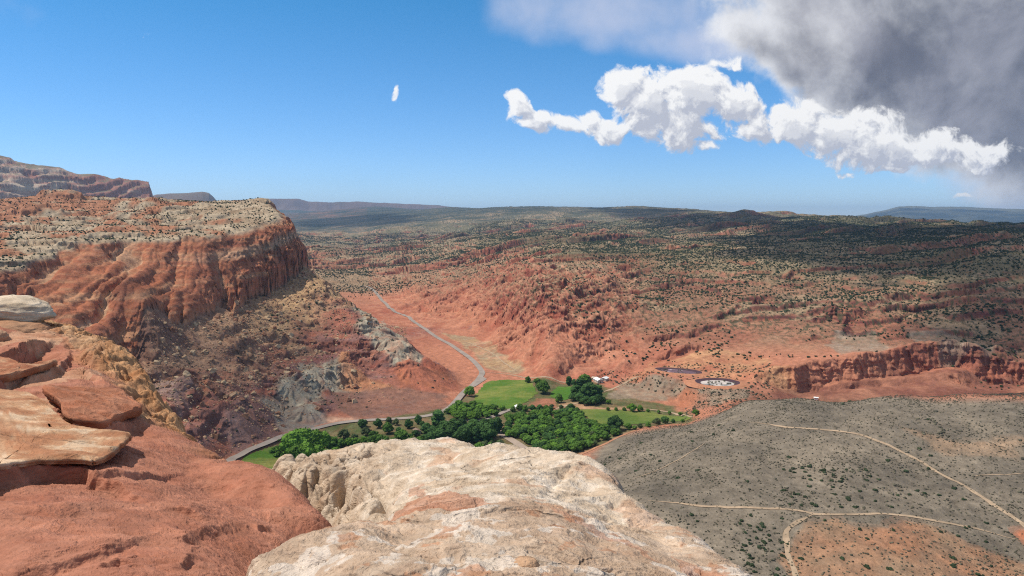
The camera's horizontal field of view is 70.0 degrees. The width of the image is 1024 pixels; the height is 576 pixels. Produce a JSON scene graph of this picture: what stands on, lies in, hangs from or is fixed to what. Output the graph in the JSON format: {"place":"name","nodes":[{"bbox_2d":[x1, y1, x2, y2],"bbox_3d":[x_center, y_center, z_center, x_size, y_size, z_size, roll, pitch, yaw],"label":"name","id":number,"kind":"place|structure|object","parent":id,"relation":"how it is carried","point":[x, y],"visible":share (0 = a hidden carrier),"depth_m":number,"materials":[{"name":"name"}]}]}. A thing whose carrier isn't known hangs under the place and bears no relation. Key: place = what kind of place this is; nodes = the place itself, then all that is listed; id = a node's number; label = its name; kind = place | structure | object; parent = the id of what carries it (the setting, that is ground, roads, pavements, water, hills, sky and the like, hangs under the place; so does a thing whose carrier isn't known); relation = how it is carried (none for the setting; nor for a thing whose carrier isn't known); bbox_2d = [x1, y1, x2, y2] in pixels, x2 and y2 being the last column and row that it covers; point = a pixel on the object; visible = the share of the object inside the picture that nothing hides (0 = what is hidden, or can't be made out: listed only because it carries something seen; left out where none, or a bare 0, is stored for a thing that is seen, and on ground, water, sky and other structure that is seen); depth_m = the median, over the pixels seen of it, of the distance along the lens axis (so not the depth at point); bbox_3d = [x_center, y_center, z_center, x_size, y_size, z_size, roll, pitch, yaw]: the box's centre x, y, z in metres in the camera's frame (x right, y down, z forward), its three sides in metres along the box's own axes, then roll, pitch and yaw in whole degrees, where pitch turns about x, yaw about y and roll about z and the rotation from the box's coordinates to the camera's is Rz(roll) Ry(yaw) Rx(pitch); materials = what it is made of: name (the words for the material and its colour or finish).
{"place":"outdoors","nodes":[
{"label":"outdoors","id":0,"kind":"place"},
{"bbox_2d":[153,192,216,200],"bbox_3d":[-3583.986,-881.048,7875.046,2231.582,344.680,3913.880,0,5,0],"label":"hills","id":1,"kind":"structure","parent":0,"point":[201,196],"depth_m":8122.09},
{"bbox_2d":[242,446,283,468],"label":"grass field","id":2,"kind":"structure","parent":0,"point":[265,458],"depth_m":579.13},
{"bbox_2d":[226,286,484,461],"bbox_3d":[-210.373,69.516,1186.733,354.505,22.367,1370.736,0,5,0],"label":"road","id":3,"kind":"structure","parent":0,"point":[460,395],"depth_m":768.76,"materials":[{"name":"asphalt"}]},
{"bbox_2d":[270,199,447,213],"bbox_3d":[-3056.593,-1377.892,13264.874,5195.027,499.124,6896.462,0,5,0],"label":"hills","id":4,"kind":"structure","parent":0,"point":[289,206],"depth_m":13504.94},
{"bbox_2d":[473,377,485,386],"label":"road","id":5,"kind":"structure","parent":0,"point":[479,381],"depth_m":862.13,"materials":[{"name":"asphalt"}]},
{"bbox_2d":[464,409,509,420],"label":"road","id":6,"kind":"structure","parent":0,"point":[500,413],"depth_m":710.88,"materials":[{"name":"asphalt"}]},
{"bbox_2d":[464,341,517,371],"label":"dirt path","id":7,"kind":"structure","parent":0,"point":[495,355],"depth_m":987.22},
{"bbox_2d":[474,379,537,408],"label":"grass field","id":8,"kind":"structure","parent":0,"point":[507,394],"depth_m":800.70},
{"bbox_2d":[0,155,1023,575],"bbox_3d":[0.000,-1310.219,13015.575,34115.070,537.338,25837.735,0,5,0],"label":"ground","id":9,"kind":"structure","parent":0,"point":[116,291],"depth_m":864.09,"materials":[{"name":"soil"}]},
{"bbox_2d":[0,188,278,269],"bbox_3d":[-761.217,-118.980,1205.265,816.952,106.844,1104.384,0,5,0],"label":"juniper scrub","id":10,"kind":"object","parent":9,"relation":"on","point":[109,238],"visible":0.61,"depth_m":1069.01,"materials":[{"name":"green plant"}]},
{"bbox_2d":[0,320,331,575],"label":"sandstone ledge","id":11,"kind":"object","parent":9,"relation":"on","point":[162,492],"visible":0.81,"depth_m":5.43,"materials":[{"name":"stone"}]},
{"bbox_2d":[0,330,10,341],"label":"boulder","id":12,"kind":"object","parent":11,"relation":"on","point":[4,335],"visible":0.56,"depth_m":13.30,"materials":[{"name":"red stone"}]},
{"bbox_2d":[0,320,50,332],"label":"boulder","id":13,"kind":"object","parent":11,"relation":"on","point":[27,327],"visible":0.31,"depth_m":15.00,"materials":[{"name":"red stone"}]},
{"bbox_2d":[0,295,56,321],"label":"boulder","id":14,"kind":"object","parent":13,"relation":"on","point":[28,308],"visible":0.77,"depth_m":15.40,"materials":[{"name":"stone"}]},
{"bbox_2d":[0,356,57,382],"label":"rock slab","id":15,"kind":"object","parent":11,"relation":"on","point":[9,371],"visible":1,"depth_m":10.36,"materials":[{"name":"red stone"}]},
{"bbox_2d":[0,389,131,469],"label":"rock slab","id":16,"kind":"object","parent":11,"relation":"on","point":[35,430],"visible":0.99,"depth_m":6.42,"materials":[{"name":"beige stone"}]},
{"bbox_2d":[42,384,142,428],"bbox_3d":[-5.065,1.395,8.781,0.974,0.544,2.910,-1,6,-14],"label":"rock slab","id":17,"kind":"object","parent":11,"relation":"on","point":[96,408],"visible":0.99,"depth_m":8.42,"materials":[{"name":"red stone"}]},
{"bbox_2d":[139,268,406,456],"bbox_3d":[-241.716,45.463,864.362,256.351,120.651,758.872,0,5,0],"label":"rubble","id":18,"kind":"object","parent":9,"relation":"on","point":[245,335],"visible":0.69,"depth_m":791.15,"materials":[{"name":"stone"}]},
{"bbox_2d":[277,430,307,453],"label":"leafy tree","id":19,"kind":"object","parent":9,"relation":"on","point":[290,439],"visible":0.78,"depth_m":581.26,"materials":[{"name":"green plant"}]},
{"bbox_2d":[287,443,301,458],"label":"leafy tree","id":20,"kind":"object","parent":9,"relation":"on","point":[295,450],"visible":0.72,"depth_m":568.67,"materials":[{"name":"green plant"}]},
{"bbox_2d":[292,428,311,438],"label":"leafy tree","id":21,"kind":"object","parent":9,"relation":"on","point":[302,432],"visible":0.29,"depth_m":593.19,"materials":[{"name":"green plant"}]},
{"bbox_2d":[299,440,314,456],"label":"leafy tree","id":22,"kind":"object","parent":9,"relation":"on","point":[308,449],"visible":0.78,"depth_m":571.22,"materials":[{"name":"green plant"}]},
{"bbox_2d":[306,429,323,446],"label":"leafy tree","id":23,"kind":"object","parent":9,"relation":"on","point":[315,437],"visible":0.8,"depth_m":595.10,"materials":[{"name":"green plant"}]},
{"bbox_2d":[313,444,324,453],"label":"spreading tree","id":24,"kind":"object","parent":9,"relation":"on","point":[318,448],"visible":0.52,"depth_m":577.87,"materials":[{"name":"green plant"}]},
{"bbox_2d":[317,430,330,447],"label":"leafy tree","id":25,"kind":"object","parent":9,"relation":"on","point":[326,436],"visible":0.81,"depth_m":598.26,"materials":[{"name":"green plant"}]},
{"bbox_2d":[326,436,341,449],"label":"spreading tree","id":26,"kind":"object","parent":9,"relation":"on","point":[334,441],"visible":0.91,"depth_m":599.48,"materials":[{"name":"green plant"}]},
{"bbox_2d":[337,429,350,437],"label":"spreading tree","id":27,"kind":"object","parent":9,"relation":"on","point":[343,433],"visible":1,"depth_m":635.57,"materials":[{"name":"green plant"}]},
{"bbox_2d":[345,438,353,445],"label":"spreading tree","id":28,"kind":"object","parent":9,"relation":"on","point":[349,441],"visible":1,"depth_m":613.49,"materials":[{"name":"green plant"}]},
{"bbox_2d":[357,419,367,426],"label":"spreading tree","id":29,"kind":"object","parent":9,"relation":"on","point":[361,422],"visible":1,"depth_m":669.57,"materials":[{"name":"green plant"}]},
{"bbox_2d":[360,427,371,434],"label":"spreading tree","id":30,"kind":"object","parent":9,"relation":"on","point":[365,430],"visible":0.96,"depth_m":643.81,"materials":[{"name":"green plant"}]},
{"bbox_2d":[366,436,375,442],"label":"spreading tree","id":31,"kind":"object","parent":9,"relation":"on","point":[370,439],"visible":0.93,"depth_m":618.30,"materials":[{"name":"green plant"}]},
{"bbox_2d":[372,418,382,426],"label":"leafy tree","id":32,"kind":"object","parent":9,"relation":"on","point":[378,422],"visible":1,"depth_m":665.77,"materials":[{"name":"green plant"}]},
{"bbox_2d":[373,434,382,440],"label":"spreading tree","id":33,"kind":"object","parent":9,"relation":"on","point":[377,437],"visible":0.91,"depth_m":620.41,"materials":[{"name":"green plant"}]},
{"bbox_2d":[382,422,393,433],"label":"leafy tree","id":34,"kind":"object","parent":9,"relation":"on","point":[387,427],"visible":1,"depth_m":649.09,"materials":[{"name":"green plant"}]},
{"bbox_2d":[394,429,412,439],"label":"spreading tree","id":35,"kind":"object","parent":9,"relation":"on","point":[401,434],"visible":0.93,"depth_m":622.44,"materials":[{"name":"green plant"}]},
{"bbox_2d":[404,419,413,427],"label":"leafy tree","id":36,"kind":"object","parent":9,"relation":"on","point":[408,423],"visible":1,"depth_m":664.39,"materials":[{"name":"green plant"}]},
{"bbox_2d":[414,414,421,423],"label":"leafy tree","id":37,"kind":"object","parent":9,"relation":"on","point":[417,419],"visible":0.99,"depth_m":678.12,"materials":[{"name":"green plant"}]},
{"bbox_2d":[420,423,432,432],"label":"leafy tree","id":38,"kind":"object","parent":9,"relation":"on","point":[425,427],"visible":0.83,"depth_m":647.90,"materials":[{"name":"green plant"}]},
{"bbox_2d":[424,432,436,439],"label":"leafy tree","id":39,"kind":"object","parent":9,"relation":"on","point":[429,435],"visible":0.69,"depth_m":616.73,"materials":[{"name":"green plant"}]},
{"bbox_2d":[427,426,437,431],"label":"leafy tree","id":40,"kind":"object","parent":9,"relation":"on","point":[430,428],"visible":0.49,"depth_m":635.89,"materials":[{"name":"green plant"}]},
{"bbox_2d":[429,409,445,425],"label":"poplar tree","id":41,"kind":"object","parent":9,"relation":"on","point":[437,417],"visible":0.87,"depth_m":662.34,"materials":[{"name":"green plant"}]},
{"bbox_2d":[432,428,447,437],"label":"leafy tree","id":42,"kind":"object","parent":9,"relation":"on","point":[439,432],"visible":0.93,"depth_m":622.89,"materials":[{"name":"green plant"}]},
{"bbox_2d":[436,420,452,428],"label":"leafy tree","id":43,"kind":"object","parent":9,"relation":"on","point":[442,424],"visible":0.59,"depth_m":643.00,"materials":[{"name":"green plant"}]},
{"bbox_2d":[444,424,456,438],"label":"leafy tree","id":44,"kind":"object","parent":9,"relation":"on","point":[449,429],"visible":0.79,"depth_m":626.25,"materials":[{"name":"green plant"}]},
{"bbox_2d":[453,420,461,428],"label":"poplar tree","id":45,"kind":"object","parent":9,"relation":"on","point":[457,423],"visible":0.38,"depth_m":641.25,"materials":[{"name":"green plant"}]},
{"bbox_2d":[451,426,470,441],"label":"leafy tree","id":46,"kind":"object","parent":9,"relation":"on","point":[462,432],"visible":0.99,"depth_m":621.34,"materials":[{"name":"green plant"}]},
{"bbox_2d":[456,412,465,418],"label":"orchard tree","id":47,"kind":"object","parent":9,"relation":"on","point":[460,415],"visible":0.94,"depth_m":693.33,"materials":[{"name":"green plant"}]},
{"bbox_2d":[156,291,773,444],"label":"slope scrub","id":48,"kind":"object","parent":9,"relation":"on","point":[699,402],"visible":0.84,"depth_m":791.98,"materials":[{"name":"green plant"}]},
{"bbox_2d":[463,386,474,395],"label":"spreading tree","id":49,"kind":"object","parent":9,"relation":"on","point":[469,390],"visible":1,"depth_m":789.47,"materials":[{"name":"green plant"}]},
{"bbox_2d":[463,422,474,433],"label":"leafy tree","id":50,"kind":"object","parent":9,"relation":"on","point":[469,424],"visible":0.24,"depth_m":635.35,"materials":[{"name":"green plant"}]},
{"bbox_2d":[468,418,478,425],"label":"leafy tree","id":51,"kind":"object","parent":9,"relation":"on","point":[473,421],"visible":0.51,"depth_m":660.86,"materials":[{"name":"green plant"}]},
{"bbox_2d":[471,426,479,442],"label":"poplar tree","id":52,"kind":"object","parent":9,"relation":"on","point":[475,433],"visible":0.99,"depth_m":624.21,"materials":[{"name":"green plant"}]},
{"bbox_2d":[472,411,481,418],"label":"orchard tree","id":53,"kind":"object","parent":9,"relation":"on","point":[477,415],"visible":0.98,"depth_m":697.09,"materials":[{"name":"green plant"}]},
{"bbox_2d":[477,422,497,439],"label":"leafy tree","id":54,"kind":"object","parent":9,"relation":"on","point":[487,430],"visible":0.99,"depth_m":624.32,"materials":[{"name":"green plant"}]},
{"bbox_2d":[490,420,498,437],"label":"poplar tree","id":55,"kind":"object","parent":9,"relation":"on","point":[495,424],"visible":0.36,"depth_m":639.55,"materials":[{"name":"green plant"}]},
{"bbox_2d":[493,416,503,432],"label":"poplar tree","id":56,"kind":"object","parent":9,"relation":"on","point":[499,422],"visible":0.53,"depth_m":651.77,"materials":[{"name":"green plant"}]},
{"bbox_2d":[246,437,752,575],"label":"sandstone dome","id":57,"kind":"structure","parent":9,"relation":"on","point":[445,506],"depth_m":4.78,"materials":[{"name":"stone"}]},
{"bbox_2d":[514,556,539,567],"bbox_3d":[0.065,1.357,3.595,0.147,0.061,0.122,0,5,0],"label":"boulder","id":58,"kind":"object","parent":57,"relation":"on","point":[528,561],"visible":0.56,"depth_m":3.57,"materials":[{"name":"beige stone"}]},
{"bbox_2d":[504,413,514,419],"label":"orchard tree","id":59,"kind":"object","parent":9,"relation":"on","point":[509,415],"visible":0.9,"depth_m":688.48,"materials":[{"name":"green plant"}]},
{"bbox_2d":[509,428,519,436],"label":"orchard tree","id":60,"kind":"object","parent":9,"relation":"on","point":[514,432],"visible":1,"depth_m":637.92,"materials":[{"name":"green plant"}]},
{"bbox_2d":[519,426,527,433],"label":"orchard tree","id":61,"kind":"object","parent":9,"relation":"on","point":[523,429],"visible":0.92,"depth_m":643.74,"materials":[{"name":"green plant"}]},
{"bbox_2d":[523,435,534,443],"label":"orchard tree","id":62,"kind":"object","parent":9,"relation":"on","point":[528,439],"visible":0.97,"depth_m":620.92,"materials":[{"name":"green plant"}]},
{"bbox_2d":[527,426,537,433],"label":"orchard tree","id":63,"kind":"object","parent":9,"relation":"on","point":[531,430],"visible":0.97,"depth_m":644.54,"materials":[{"name":"green plant"}]},
{"bbox_2d":[534,380,550,393],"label":"leafy tree","id":64,"kind":"object","parent":9,"relation":"on","point":[543,386],"visible":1,"depth_m":793.08,"materials":[{"name":"green plant"}]},
{"bbox_2d":[541,443,552,449],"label":"orchard tree","id":65,"kind":"object","parent":9,"relation":"on","point":[548,446],"visible":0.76,"depth_m":595.76,"materials":[{"name":"green plant"}]},
{"bbox_2d":[543,427,555,432],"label":"orchard tree","id":66,"kind":"object","parent":9,"relation":"on","point":[547,429],"visible":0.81,"depth_m":642.99,"materials":[{"name":"green plant"}]},
{"bbox_2d":[554,428,563,436],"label":"orchard tree","id":67,"kind":"object","parent":9,"relation":"on","point":[558,432],"visible":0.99,"depth_m":636.36,"materials":[{"name":"green plant"}]},
{"bbox_2d":[555,393,563,402],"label":"leafy tree","id":68,"kind":"object","parent":9,"relation":"on","point":[558,397],"visible":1,"depth_m":754.49,"materials":[{"name":"green plant"}]},
{"bbox_2d":[557,442,568,450],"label":"orchard tree","id":69,"kind":"object","parent":9,"relation":"on","point":[561,446],"visible":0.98,"depth_m":597.23,"materials":[{"name":"green plant"}]},
{"bbox_2d":[566,376,571,385],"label":"poplar tree","id":70,"kind":"object","parent":9,"relation":"on","point":[568,380],"visible":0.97,"depth_m":835.98,"materials":[{"name":"green plant"}]},
{"bbox_2d":[570,385,579,395],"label":"poplar tree","id":71,"kind":"object","parent":9,"relation":"on","point":[574,389],"visible":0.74,"depth_m":761.40,"materials":[{"name":"green plant"}]},
{"bbox_2d":[569,443,582,450],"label":"orchard tree","id":72,"kind":"object","parent":9,"relation":"on","point":[574,446],"visible":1,"depth_m":599.64,"materials":[{"name":"green plant"}]},
{"bbox_2d":[571,429,581,434],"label":"orchard tree","id":73,"kind":"object","parent":9,"relation":"on","point":[576,431],"visible":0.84,"depth_m":633.10,"materials":[{"name":"green plant"}]},
{"bbox_2d":[574,392,583,402],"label":"leafy tree","id":74,"kind":"object","parent":9,"relation":"on","point":[578,395],"visible":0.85,"depth_m":748.48,"materials":[{"name":"green plant"}]},
{"bbox_2d":[574,378,586,389],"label":"poplar tree","id":75,"kind":"object","parent":9,"relation":"on","point":[579,382],"visible":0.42,"depth_m":767.57,"materials":[{"name":"green plant"}]},
{"bbox_2d":[577,440,586,447],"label":"orchard tree","id":76,"kind":"object","parent":9,"relation":"on","point":[582,443],"visible":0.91,"depth_m":604.20,"materials":[{"name":"green plant"}]},
{"bbox_2d":[579,395,589,404],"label":"spreading tree","id":77,"kind":"object","parent":9,"relation":"on","point":[585,399],"visible":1,"depth_m":741.36,"materials":[{"name":"green plant"}]},
{"bbox_2d":[578,383,591,396],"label":"poplar tree","id":78,"kind":"object","parent":9,"relation":"on","point":[584,389],"visible":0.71,"depth_m":755.28,"materials":[{"name":"green plant"}]},
{"bbox_2d":[578,373,591,381],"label":"poplar tree","id":79,"kind":"object","parent":9,"relation":"on","point":[586,377],"visible":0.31,"depth_m":773.54,"materials":[{"name":"green plant"}]},
{"bbox_2d":[580,427,589,433],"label":"orchard tree","id":80,"kind":"object","parent":9,"relation":"on","point":[584,430],"visible":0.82,"depth_m":639.37,"materials":[{"name":"green plant"}]},
{"bbox_2d":[584,439,593,446],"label":"orchard tree","id":81,"kind":"object","parent":9,"relation":"on","point":[589,442],"visible":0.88,"depth_m":608.44,"materials":[{"name":"green plant"}]},
{"bbox_2d":[584,434,594,440],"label":"orchard tree","id":82,"kind":"object","parent":9,"relation":"on","point":[588,436],"visible":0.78,"depth_m":617.71,"materials":[{"name":"green plant"}]},
{"bbox_2d":[589,396,598,403],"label":"spreading tree","id":83,"kind":"object","parent":9,"relation":"on","point":[593,399],"visible":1,"depth_m":741.65,"materials":[{"name":"green plant"}]},
{"bbox_2d":[589,384,599,395],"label":"poplar tree","id":84,"kind":"object","parent":9,"relation":"on","point":[593,388],"visible":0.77,"depth_m":754.49,"materials":[{"name":"green plant"}]},
{"bbox_2d":[593,377,602,382],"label":"farm building","id":85,"kind":"structure","parent":9,"relation":"on","point":[597,380],"depth_m":832.92,"materials":[{"name":"white metal"}]},
{"bbox_2d":[599,431,610,438],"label":"orchard tree","id":86,"kind":"object","parent":9,"relation":"on","point":[605,435],"visible":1,"depth_m":623.13,"materials":[{"name":"green plant"}]},
{"bbox_2d":[607,415,623,427],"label":"spreading tree","id":87,"kind":"object","parent":9,"relation":"on","point":[616,420],"visible":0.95,"depth_m":647.78,"materials":[{"name":"green plant"}]},
{"bbox_2d":[610,428,621,435],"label":"orchard tree","id":88,"kind":"object","parent":9,"relation":"on","point":[614,431],"visible":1,"depth_m":632.28,"materials":[{"name":"green plant"}]},
{"bbox_2d":[626,403,636,411],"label":"spreading tree","id":89,"kind":"object","parent":9,"relation":"on","point":[631,406],"visible":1,"depth_m":723.67,"materials":[{"name":"green plant"}]},
{"bbox_2d":[249,210,1023,389],"bbox_3d":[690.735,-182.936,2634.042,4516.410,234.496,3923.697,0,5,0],"label":"juniper scrub","id":90,"kind":"object","parent":9,"relation":"on","point":[654,247],"visible":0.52,"depth_m":1681.44,"materials":[{"name":"green plant"}]},
{"bbox_2d":[652,418,660,424],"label":"leafy tree","id":91,"kind":"object","parent":9,"relation":"on","point":[656,421],"visible":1,"depth_m":662.15,"materials":[{"name":"green plant"}]},
{"bbox_2d":[661,416,668,422],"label":"leafy tree","id":92,"kind":"object","parent":9,"relation":"on","point":[664,419],"visible":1,"depth_m":666.61,"materials":[{"name":"green plant"}]},
{"bbox_2d":[601,388,1023,575],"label":"sagebrush","id":93,"kind":"object","parent":9,"relation":"on","point":[859,469],"visible":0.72,"depth_m":435.31,"materials":[{"name":"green plant"}]},
{"bbox_2d":[0,0,1023,215],"label":"sky","id":94,"kind":"structure","parent":0,"point":[818,107],"materials":[{"name":"blue"}]},
{"bbox_2d":[498,430,526,447],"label":"road","id":95,"kind":"structure","parent":0,"point":[514,441],"depth_m":631.27,"materials":[{"name":"soil"}]},
{"bbox_2d":[489,372,601,384],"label":"dirt path","id":96,"kind":"structure","parent":0,"point":[536,377],"depth_m":864.84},
{"bbox_2d":[550,386,570,400],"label":"grass field","id":97,"kind":"structure","parent":0,"point":[564,392],"depth_m":803.22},
{"bbox_2d":[580,429,637,454],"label":"dirt path","id":98,"kind":"structure","parent":0,"point":[607,442],"depth_m":615.49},
{"bbox_2d":[604,376,640,391],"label":"dirt path","id":99,"kind":"structure","parent":0,"point":[623,383],"depth_m":830.66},
{"bbox_2d":[580,409,690,424],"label":"grass field","id":100,"kind":"structure","parent":0,"point":[601,416],"depth_m":705.99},
{"bbox_2d":[644,367,710,376],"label":"settling pond","id":101,"kind":"structure","parent":0,"point":[672,370],"depth_m":821.51,"materials":[{"name":"liquid"}]},
{"bbox_2d":[684,377,749,389],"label":"settling pond","id":102,"kind":"structure","parent":0,"point":[699,383],"depth_m":759.70,"materials":[{"name":"liquid"}]},
{"bbox_2d":[697,341,776,351],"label":"dirt path","id":103,"kind":"structure","parent":0,"point":[736,344],"depth_m":926.56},
{"bbox_2d":[783,515,811,575],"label":"dirt path","id":104,"kind":"structure","parent":0,"point":[786,538],"depth_m":340.35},
{"bbox_2d":[648,500,1018,539],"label":"dirt path","id":105,"kind":"structure","parent":0,"point":[828,513],"depth_m":370.29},
{"bbox_2d":[755,422,1023,526],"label":"dirt path","id":106,"kind":"structure","parent":0,"point":[982,497],"depth_m":432.71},
{"bbox_2d":[856,206,1023,222],"bbox_3d":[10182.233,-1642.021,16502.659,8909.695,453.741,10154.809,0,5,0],"label":"hills","id":107,"kind":"structure","parent":0,"point":[965,214],"depth_m":15424.34,"materials":[{"name":"blue"}]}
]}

